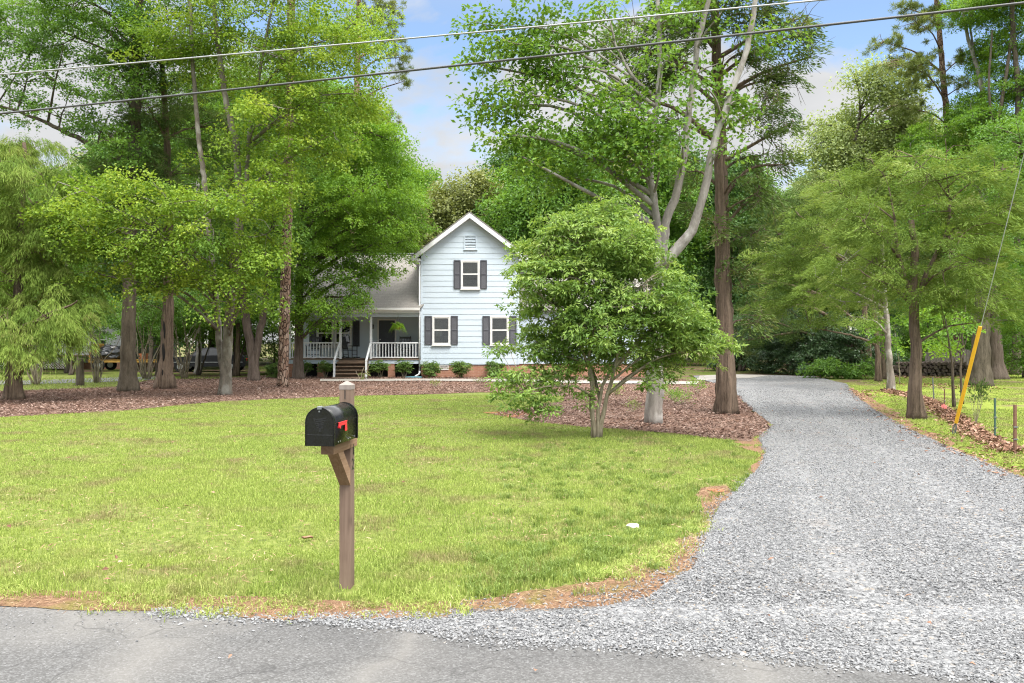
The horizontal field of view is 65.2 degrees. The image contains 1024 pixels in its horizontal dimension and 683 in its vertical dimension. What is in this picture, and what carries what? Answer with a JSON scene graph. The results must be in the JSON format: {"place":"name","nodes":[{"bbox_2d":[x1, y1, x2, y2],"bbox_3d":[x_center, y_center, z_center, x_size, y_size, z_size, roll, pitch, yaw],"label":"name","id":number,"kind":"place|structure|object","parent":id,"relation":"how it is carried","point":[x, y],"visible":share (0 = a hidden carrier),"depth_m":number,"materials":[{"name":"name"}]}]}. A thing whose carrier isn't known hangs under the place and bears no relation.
{"place":"outdoors","nodes":[
{"label":"outdoors","id":0,"kind":"place"},
{"bbox_2d":[0,371,147,390],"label":"neighbour grass","id":1,"kind":"structure","parent":0,"point":[87,374],"depth_m":39.03,"materials":[{"name":"plant"}]},
{"bbox_2d":[4,292,66,384],"bbox_3d":[-19.645,-0.144,32.738,3.371,4.025,2.137,0,0,0],"label":"crape myrtle","id":2,"kind":"object","parent":1,"relation":"on","point":[36,377],"visible":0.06,"depth_m":32.86,"materials":[{"name":"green plant"}]},
{"bbox_2d":[75,357,84,385],"bbox_3d":[-17.340,1.245,32.114,0.348,1.205,0.349,0,0,-40],"label":"tree stump","id":3,"kind":"object","parent":1,"relation":"on","point":[80,380],"visible":0.81,"depth_m":32.00,"materials":[{"name":"brown wood"}]},
{"bbox_2d":[78,287,121,382],"bbox_3d":[-17.712,-0.254,34.212,3.556,4.251,2.918,0,0,0],"label":"crape myrtle","id":4,"kind":"object","parent":1,"relation":"on","point":[96,379],"visible":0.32,"depth_m":34.23,"materials":[{"name":"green plant"}]},
{"bbox_2d":[104,292,189,378],"bbox_3d":[-17.271,-0.577,37.681,4.343,4.852,2.764,0,0,-29],"label":"crape myrtle","id":5,"kind":"object","parent":1,"relation":"on","point":[145,375],"visible":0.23,"depth_m":37.42,"materials":[{"name":"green plant"}]},
{"bbox_2d":[0,374,769,440],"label":"mulch bed","id":6,"kind":"object","parent":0,"point":[746,438],"visible":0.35,"depth_m":25.44,"materials":[{"name":"brown wood"}]},
{"bbox_2d":[0,132,118,399],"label":"cedar tree","id":7,"kind":"object","parent":6,"relation":"on","point":[19,159],"visible":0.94,"depth_m":24.33,"materials":[{"name":"green plant"}]},
{"bbox_2d":[0,0,246,391],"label":"sweetgum tree","id":8,"kind":"object","parent":6,"relation":"on","point":[128,380],"visible":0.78,"depth_m":28.62,"materials":[{"name":"green plant"}]},
{"bbox_2d":[65,27,258,388],"bbox_3d":[-13.594,-4.797,30.686,7.106,13.394,6.406,0,0,-41],"label":"cedar tree","id":9,"kind":"object","parent":6,"relation":"on","point":[165,378],"visible":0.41,"depth_m":30.24,"materials":[{"name":"green plant"}]},
{"bbox_2d":[11,0,406,394],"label":"maple tree","id":10,"kind":"object","parent":6,"relation":"on","point":[327,30],"visible":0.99,"depth_m":25.76,"materials":[{"name":"green plant"}]},
{"bbox_2d":[143,45,344,380],"bbox_3d":[-11.249,-5.557,34.887,8.152,14.783,7.733,0,0,32],"label":"forked tree","id":11,"kind":"object","parent":6,"relation":"on","point":[253,346],"visible":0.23,"depth_m":34.88,"materials":[{"name":"green plant"}]},
{"bbox_2d":[276,0,294,387],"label":"pine tree","id":12,"kind":"object","parent":6,"relation":"on","point":[283,353],"visible":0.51,"depth_m":30.92,"materials":[{"name":"brown plant"}]},
{"bbox_2d":[255,73,443,378],"bbox_3d":[-7.650,-5.421,37.051,8.915,14.564,8.250,0,0,0],"label":"maple tree","id":13,"kind":"object","parent":6,"relation":"on","point":[349,207],"visible":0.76,"depth_m":36.53,"materials":[{"name":"green plant"}]},
{"bbox_2d":[419,361,442,377],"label":"boxwood shrub","id":14,"kind":"object","parent":6,"relation":"on","point":[435,368],"visible":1,"depth_m":38.26,"materials":[{"name":"green plant"}]},
{"bbox_2d":[447,360,472,377],"bbox_3d":[-2.447,1.363,38.201,1.283,0.957,1.343,0,0,0],"label":"boxwood shrub","id":15,"kind":"object","parent":6,"relation":"on","point":[458,366],"visible":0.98,"depth_m":38.05,"materials":[{"name":"green plant"}]},
{"bbox_2d":[442,0,816,423],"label":"maple tree","id":16,"kind":"object","parent":6,"relation":"on","point":[628,140],"visible":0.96,"depth_m":17.52,"materials":[{"name":"green plant"}]},
{"bbox_2d":[579,0,833,414],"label":"cedar tree","id":17,"kind":"object","parent":6,"relation":"on","point":[726,400],"visible":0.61,"depth_m":19.92,"materials":[{"name":"green plant"}]},
{"bbox_2d":[734,410,772,472],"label":"bare soil","id":18,"kind":"structure","parent":6,"relation":"on","point":[758,450],"depth_m":13.80,"materials":[{"name":"soil"}]},
{"bbox_2d":[320,379,698,383],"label":"walkway","id":19,"kind":"structure","parent":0,"point":[608,381],"depth_m":35.19,"materials":[{"name":"concrete"}]},
{"bbox_2d":[0,606,1022,682],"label":"road","id":20,"kind":"structure","parent":0,"point":[190,656],"depth_m":4.76,"materials":[{"name":"grey asphalt"}]},
{"bbox_2d":[0,590,451,619],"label":"road verge","id":21,"kind":"structure","parent":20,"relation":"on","point":[50,604],"depth_m":5.67,"materials":[{"name":"soil"}]},
{"bbox_2d":[0,344,1022,541],"bbox_3d":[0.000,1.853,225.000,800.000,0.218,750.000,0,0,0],"label":"ground","id":22,"kind":"structure","parent":0,"point":[213,372],"depth_m":47.02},
{"bbox_2d":[28,176,116,372],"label":"understory tree","id":23,"kind":"object","parent":22,"relation":"on","point":[66,368],"visible":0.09,"depth_m":43.95,"materials":[{"name":"green plant"}]},
{"bbox_2d":[28,277,117,374],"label":"understory bush","id":24,"kind":"object","parent":22,"relation":"on","point":[72,370],"visible":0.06,"depth_m":41.99,"materials":[{"name":"green plant"}]},
{"bbox_2d":[0,307,176,368],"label":"neighbour house","id":25,"kind":"structure","parent":22,"relation":"on","point":[87,365],"depth_m":51.00,"materials":[{"name":"grey paint"}]},
{"bbox_2d":[87,344,156,370],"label":"trailer","id":26,"kind":"object","parent":22,"relation":"on","point":[111,360],"visible":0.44,"depth_m":46.95,"materials":[{"name":"yellow paint"}]},
{"bbox_2d":[73,130,185,330],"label":"woodland tree","id":27,"kind":"object","parent":22,"relation":"on","point":[102,285],"visible":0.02,"depth_m":50.74,"materials":[{"name":"green plant"}]},
{"bbox_2d":[96,296,198,375],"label":"understory bush","id":28,"kind":"object","parent":22,"relation":"on","point":[142,326],"visible":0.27,"depth_m":40.16,"materials":[{"name":"green plant"}]},
{"bbox_2d":[90,108,221,369],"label":"woodland tree","id":29,"kind":"object","parent":22,"relation":"on","point":[181,344],"visible":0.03,"depth_m":49.24,"materials":[{"name":"green plant"}]},
{"bbox_2d":[138,282,222,378],"bbox_3d":[-15.524,-0.487,37.459,3.578,4.665,3.573,0,0,0],"label":"crape myrtle","id":30,"kind":"object","parent":22,"relation":"on","point":[182,372],"visible":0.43,"depth_m":37.72,"materials":[{"name":"green plant"}]},
{"bbox_2d":[148,286,224,374],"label":"understory bush","id":31,"kind":"object","parent":22,"relation":"on","point":[199,369],"visible":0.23,"depth_m":41.05,"materials":[{"name":"green plant"}]},
{"bbox_2d":[158,154,226,373],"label":"understory tree","id":32,"kind":"object","parent":22,"relation":"on","point":[197,349],"visible":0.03,"depth_m":43.96,"materials":[{"name":"green plant"}]},
{"bbox_2d":[173,347,247,371],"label":"parked car","id":33,"kind":"object","parent":22,"relation":"on","point":[211,359],"visible":0.38,"depth_m":46.18,"materials":[{"name":"paint"}]},
{"bbox_2d":[171,80,296,369],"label":"woodland tree","id":34,"kind":"object","parent":22,"relation":"on","point":[259,269],"visible":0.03,"depth_m":48.68,"materials":[{"name":"green plant"}]},
{"bbox_2d":[191,284,277,375],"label":"understory bush","id":35,"kind":"object","parent":22,"relation":"on","point":[243,340],"visible":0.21,"depth_m":41.47,"materials":[{"name":"green plant"}]},
{"bbox_2d":[189,183,280,375],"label":"understory tree","id":36,"kind":"object","parent":22,"relation":"on","point":[236,371],"visible":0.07,"depth_m":40.91,"materials":[{"name":"green plant"}]},
{"bbox_2d":[232,286,294,373],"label":"understory bush","id":37,"kind":"object","parent":22,"relation":"on","point":[273,344],"visible":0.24,"depth_m":43.35,"materials":[{"name":"green plant"}]},
{"bbox_2d":[260,67,396,334],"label":"woodland tree","id":38,"kind":"object","parent":22,"relation":"on","point":[331,84],"depth_m":55.86,"materials":[{"name":"green plant"}]},
{"bbox_2d":[317,0,415,249],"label":"pine tree","id":39,"kind":"object","parent":22,"relation":"on","point":[404,58],"visible":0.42,"depth_m":51.93,"materials":[{"name":"green plant"}]},
{"bbox_2d":[312,107,429,252],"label":"woodland tree","id":40,"kind":"object","parent":22,"relation":"on","point":[388,235],"visible":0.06,"depth_m":54.00,"materials":[{"name":"green plant"}]},
{"bbox_2d":[393,161,447,250],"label":"woodland tree","id":41,"kind":"object","parent":22,"relation":"on","point":[428,177],"visible":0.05,"depth_m":81.00,"materials":[{"name":"green plant"}]},
{"bbox_2d":[416,183,471,242],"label":"woodland tree","id":42,"kind":"object","parent":22,"relation":"on","point":[436,203],"visible":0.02,"depth_m":55.60,"materials":[{"name":"green plant"}]},
{"bbox_2d":[403,164,516,252],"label":"deciduous tree","id":43,"kind":"object","parent":22,"relation":"on","point":[472,176],"visible":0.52,"depth_m":54.88,"materials":[{"name":"green plant"}]},
{"bbox_2d":[277,211,651,377],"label":"house","id":44,"kind":"structure","parent":22,"relation":"on","point":[443,298],"depth_m":38.99,"materials":[{"name":"white wood"}]},
{"bbox_2d":[317,320,333,347],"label":"window","id":45,"kind":"structure","parent":44,"relation":"in","point":[324,339],"depth_m":40.87,"materials":[{"name":"glass"}]},
{"bbox_2d":[334,320,351,347],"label":"window","id":46,"kind":"structure","parent":44,"relation":"in","point":[348,331],"depth_m":40.85,"materials":[{"name":"glass"}]},
{"bbox_2d":[379,320,394,356],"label":"door","id":47,"kind":"structure","parent":44,"relation":"in","point":[385,334],"depth_m":40.85,"materials":[{"name":"black paint"}]},
{"bbox_2d":[432,316,450,345],"bbox_3d":[-3.441,-0.508,38.939,0.940,1.447,0.098,0,0,0],"label":"window","id":48,"kind":"structure","parent":44,"relation":"in","point":[440,324],"depth_m":38.94,"materials":[{"name":"plastic"}]},
{"bbox_2d":[460,260,479,289],"bbox_3d":[-2.029,-3.232,38.939,0.974,1.434,0.098,0,0,0],"label":"window","id":49,"kind":"structure","parent":44,"relation":"in","point":[470,269],"depth_m":38.94,"materials":[{"name":"plastic"}]},
{"bbox_2d":[490,316,508,345],"bbox_3d":[-0.609,-0.508,38.939,0.962,1.447,0.098,0,0,0],"label":"window","id":50,"kind":"structure","parent":44,"relation":"in","point":[499,331],"depth_m":38.94,"materials":[{"name":"plastic"}]},
{"bbox_2d":[472,126,550,277],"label":"woodland tree","id":51,"kind":"object","parent":22,"relation":"on","point":[493,162],"visible":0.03,"depth_m":57.36,"materials":[{"name":"green plant"}]},
{"bbox_2d":[1,375,1023,670],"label":"fallen leaves","id":52,"kind":"object","parent":22,"relation":"on","point":[971,427],"visible":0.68,"depth_m":16.00,"materials":[{"name":"brown plant"}]},
{"bbox_2d":[472,122,668,277],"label":"deciduous tree","id":53,"kind":"object","parent":22,"relation":"on","point":[515,222],"visible":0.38,"depth_m":48.62,"materials":[{"name":"green plant"}]},
{"bbox_2d":[623,143,714,362],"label":"woodland tree","id":54,"kind":"object","parent":22,"relation":"on","point":[678,229],"visible":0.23,"depth_m":54.16,"materials":[{"name":"green plant"}]},
{"bbox_2d":[637,131,733,358],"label":"woodland tree","id":55,"kind":"object","parent":22,"relation":"on","point":[702,162],"visible":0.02,"depth_m":66.94,"materials":[{"name":"green plant"}]},
{"bbox_2d":[680,152,778,360],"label":"woodland tree","id":56,"kind":"object","parent":22,"relation":"on","point":[710,264],"visible":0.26,"depth_m":57.09,"materials":[{"name":"green plant"}]},
{"bbox_2d":[704,312,755,370],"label":"laurel bush","id":57,"kind":"object","parent":22,"relation":"on","point":[740,367],"visible":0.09,"depth_m":47.37,"materials":[{"name":"green plant"}]},
{"bbox_2d":[689,153,779,331],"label":"woodland tree","id":58,"kind":"object","parent":22,"relation":"on","point":[756,229],"visible":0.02,"depth_m":67.17,"materials":[{"name":"green plant"}]},
{"bbox_2d":[734,302,803,374],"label":"laurel bush","id":59,"kind":"object","parent":22,"relation":"on","point":[763,353],"visible":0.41,"depth_m":43.87,"materials":[{"name":"green plant"}]},
{"bbox_2d":[742,186,828,365],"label":"woodland tree","id":60,"kind":"object","parent":22,"relation":"on","point":[785,292],"visible":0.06,"depth_m":56.05,"materials":[{"name":"green plant"}]},
{"bbox_2d":[733,170,872,370],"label":"cedar tree","id":61,"kind":"object","parent":22,"relation":"on","point":[790,334],"visible":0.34,"depth_m":41.62,"materials":[{"name":"green plant"}]},
{"bbox_2d":[766,313,845,375],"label":"laurel bush","id":62,"kind":"object","parent":22,"relation":"on","point":[794,355],"visible":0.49,"depth_m":42.26,"materials":[{"name":"green plant"}]},
{"bbox_2d":[795,355,852,378],"bbox_3d":[14.706,1.279,38.017,2.447,1.285,1.923,0,0,-27],"label":"shrub","id":63,"kind":"object","parent":22,"relation":"on","point":[825,367],"visible":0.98,"depth_m":37.80,"materials":[{"name":"green plant"}]},
{"bbox_2d":[791,311,874,375],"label":"laurel bush","id":64,"kind":"object","parent":22,"relation":"on","point":[836,351],"visible":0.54,"depth_m":41.27,"materials":[{"name":"green plant"}]},
{"bbox_2d":[809,108,921,332],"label":"woodland tree","id":65,"kind":"object","parent":22,"relation":"on","point":[826,292],"visible":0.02,"depth_m":58.52,"materials":[{"name":"green plant"}]},
{"bbox_2d":[772,50,972,362],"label":"deciduous tree","id":66,"kind":"object","parent":22,"relation":"on","point":[883,138],"visible":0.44,"depth_m":49.22,"materials":[{"name":"green plant"}]},
{"bbox_2d":[841,316,909,374],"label":"laurel bush","id":67,"kind":"object","parent":22,"relation":"on","point":[894,356],"visible":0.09,"depth_m":41.97,"materials":[{"name":"green plant"}]},
{"bbox_2d":[850,289,935,360],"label":"understory bush","id":68,"kind":"object","parent":22,"relation":"on","point":[893,315],"visible":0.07,"depth_m":50.27,"materials":[{"name":"green plant"}]},
{"bbox_2d":[877,293,950,365],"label":"understory bush","id":69,"kind":"object","parent":22,"relation":"on","point":[904,326],"visible":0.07,"depth_m":49.37,"materials":[{"name":"green plant"}]},
{"bbox_2d":[854,123,1005,348],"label":"woodland tree","id":70,"kind":"object","parent":22,"relation":"on","point":[937,258],"visible":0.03,"depth_m":54.09,"materials":[{"name":"green plant"}]},
{"bbox_2d":[907,293,1011,367],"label":"understory bush","id":71,"kind":"object","parent":22,"relation":"on","point":[967,345],"visible":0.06,"depth_m":46.91,"materials":[{"name":"green plant"}]},
{"bbox_2d":[0,375,1023,623],"bbox_3d":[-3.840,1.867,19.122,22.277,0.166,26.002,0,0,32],"label":"lawn","id":72,"kind":"structure","parent":0,"point":[204,536],"depth_m":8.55,"materials":[{"name":"plant"}]},
{"bbox_2d":[305,381,357,588],"bbox_3d":[-1.270,1.130,5.803,0.223,1.673,0.657,0,0,8],"label":"mailbox","id":73,"kind":"object","parent":72,"relation":"on","point":[331,431],"visible":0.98,"depth_m":5.91,"materials":[{"name":"brown wood"}]},
{"bbox_2d":[305,407,334,446],"bbox_3d":[-1.319,0.585,5.495,0.212,0.268,0.018,0,0,8],"label":"door","id":74,"kind":"structure","parent":73,"relation":"in","point":[319,426],"depth_m":5.49,"materials":[{"name":"black metal"}]},
{"bbox_2d":[0,413,752,621],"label":"dry straw","id":75,"kind":"object","parent":72,"relation":"on","point":[590,582],"visible":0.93,"depth_m":6.52,"materials":[{"name":"brown plant"}]},
{"bbox_2d":[441,436,760,600],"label":"grass tufts","id":76,"kind":"object","parent":72,"relation":"on","point":[540,549],"visible":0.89,"depth_m":8.09,"materials":[{"name":"green plant"}]},
{"bbox_2d":[482,193,749,437],"bbox_3d":[1.813,-0.448,14.946,4.573,4.701,2.999,0,0,-30],"label":"magnolia tree","id":77,"kind":"object","parent":72,"relation":"on","point":[597,323],"visible":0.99,"depth_m":14.71,"materials":[{"name":"green plant"}]},
{"bbox_2d":[0,0,1023,343],"label":"sky","id":78,"kind":"structure","parent":0,"point":[423,107],"materials":[{"name":"blue"}]},
{"bbox_2d":[1,374,1023,682],"bbox_3d":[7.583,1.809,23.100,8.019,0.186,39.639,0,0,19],"label":"driveway","id":79,"kind":"structure","parent":0,"point":[788,384],"depth_m":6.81,"materials":[{"name":"grey gravel"}]},
{"bbox_2d":[451,486,731,608],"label":"bare soil","id":80,"kind":"structure","parent":0,"point":[550,600],"depth_m":5.93,"materials":[{"name":"soil"}]},
{"bbox_2d":[846,375,1023,472],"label":"side lawn","id":81,"kind":"structure","parent":0,"point":[987,405],"depth_m":25.61,"materials":[{"name":"green plant"}]},
{"bbox_2d":[737,166,886,381],"bbox_3d":[13.167,-2.870,34.875,6.177,9.427,4.986,0,0,0],"label":"cedar tree","id":82,"kind":"object","parent":81,"relation":"on","point":[805,255],"visible":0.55,"depth_m":34.58,"materials":[{"name":"green plant"}]},
{"bbox_2d":[827,355,874,379],"bbox_3d":[16.426,1.328,38.005,2.488,1.459,2.339,0,0,-15],"label":"shrub","id":83,"kind":"object","parent":81,"relation":"on","point":[864,368],"visible":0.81,"depth_m":37.56,"materials":[{"name":"green plant"}]},
{"bbox_2d":[791,194,920,389],"bbox_3d":[12.638,-1.827,29.423,4.044,7.487,3.793,0,0,-29],"label":"cedar tree","id":84,"kind":"object","parent":81,"relation":"on","point":[890,383],"visible":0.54,"depth_m":29.12,"materials":[{"name":"green plant"}]},
{"bbox_2d":[855,316,907,383],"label":"laurel sapling","id":85,"kind":"object","parent":81,"relation":"on","point":[894,339],"visible":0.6,"depth_m":32.82,"materials":[{"name":"green plant"}]},
{"bbox_2d":[829,170,943,379],"bbox_3d":[17.314,-3.088,36.523,5.310,9.874,4.768,0,0,0],"label":"cedar tree","id":86,"kind":"object","parent":81,"relation":"on","point":[883,369],"visible":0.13,"depth_m":36.86,"materials":[{"name":"green plant"}]},
{"bbox_2d":[798,138,1023,419],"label":"juniper tree","id":87,"kind":"object","parent":81,"relation":"on","point":[857,220],"visible":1,"depth_m":18.59,"materials":[{"name":"green plant"}]},
{"bbox_2d":[893,361,967,375],"bbox_3d":[20.784,1.363,39.961,3.827,0.775,0.795,0,0,0],"label":"woodpile","id":88,"kind":"object","parent":81,"relation":"on","point":[934,368],"visible":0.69,"depth_m":39.68,"materials":[{"name":"brown wood"}]},
{"bbox_2d":[860,0,1003,348],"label":"pine tree","id":89,"kind":"object","parent":81,"relation":"on","point":[919,59],"visible":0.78,"depth_m":45.53,"materials":[{"name":"green plant"}]},
{"bbox_2d":[895,294,970,372],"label":"understory bush","id":90,"kind":"object","parent":81,"relation":"on","point":[926,329],"visible":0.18,"depth_m":43.99,"materials":[{"name":"green plant"}]},
{"bbox_2d":[900,293,977,403],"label":"sapling","id":91,"kind":"object","parent":81,"relation":"on","point":[960,345],"visible":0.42,"depth_m":23.29,"materials":[{"name":"green plant"}]},
{"bbox_2d":[897,305,985,407],"bbox_3d":[11.779,0.276,21.966,2.164,3.270,1.498,0,0,27],"label":"sapling","id":92,"kind":"object","parent":81,"relation":"on","point":[943,342],"visible":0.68,"depth_m":22.07,"materials":[{"name":"green plant"}]},
{"bbox_2d":[925,349,970,372],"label":"board fence","id":93,"kind":"object","parent":81,"relation":"on","point":[947,359],"visible":0.1,"depth_m":41.99,"materials":[{"name":"grey wood"}]},
{"bbox_2d":[886,107,1023,385],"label":"oak tree","id":94,"kind":"object","parent":81,"relation":"on","point":[981,369],"visible":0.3,"depth_m":32.60,"materials":[{"name":"green plant"}]},
{"bbox_2d":[894,0,1023,201],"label":"deciduous tree","id":95,"kind":"object","parent":81,"relation":"on","point":[961,105],"visible":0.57,"depth_m":43.63,"materials":[{"name":"green plant"}]},
{"bbox_2d":[929,212,1023,379],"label":"oak tree","id":96,"kind":"object","parent":81,"relation":"on","point":[999,368],"visible":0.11,"depth_m":36.69,"materials":[{"name":"green plant"}]},
{"bbox_2d":[959,377,994,423],"bbox_3d":[10.136,1.290,17.423,0.564,1.061,0.550,0,0,-19],"label":"cedar seedling","id":97,"kind":"object","parent":81,"relation":"on","point":[980,390],"visible":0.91,"depth_m":17.39,"materials":[{"name":"green plant"}]},
{"bbox_2d":[962,0,1023,374],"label":"deciduous tree","id":98,"kind":"object","parent":81,"relation":"on","point":[1013,86],"visible":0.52,"depth_m":42.21,"materials":[{"name":"green plant"}]},
{"bbox_2d":[1001,287,1023,377],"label":"understory bush","id":99,"kind":"object","parent":81,"relation":"on","point":[1015,358],"visible":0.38,"depth_m":38.39,"materials":[{"name":"green plant"}]},
{"bbox_2d":[851,388,1023,477],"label":"bare soil","id":100,"kind":"structure","parent":0,"point":[870,403],"depth_m":17.93,"materials":[{"name":"soil"}]},
{"bbox_3d":[9.500,-3.569,12.500,0.317,11.600,0.319,0,0,0],"label":"utility pole","id":101,"kind":"object","parent":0,"visible":0},
{"bbox_2d":[0,0,824,74],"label":"overhead cable","id":102,"kind":"object","parent":101,"relation":"attached to","point":[425,36],"visible":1,"depth_m":14.59,"materials":[{"name":"metal"}]},
{"bbox_2d":[0,1,1023,114],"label":"overhead cable","id":103,"kind":"object","parent":101,"relation":"attached to","point":[638,45],"visible":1,"depth_m":14.17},
{"bbox_2d":[952,155,1023,433],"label":"guy wire","id":104,"kind":"object","parent":101,"relation":"attached to","point":[974,349],"visible":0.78,"depth_m":15.14,"materials":[{"name":"metal"}]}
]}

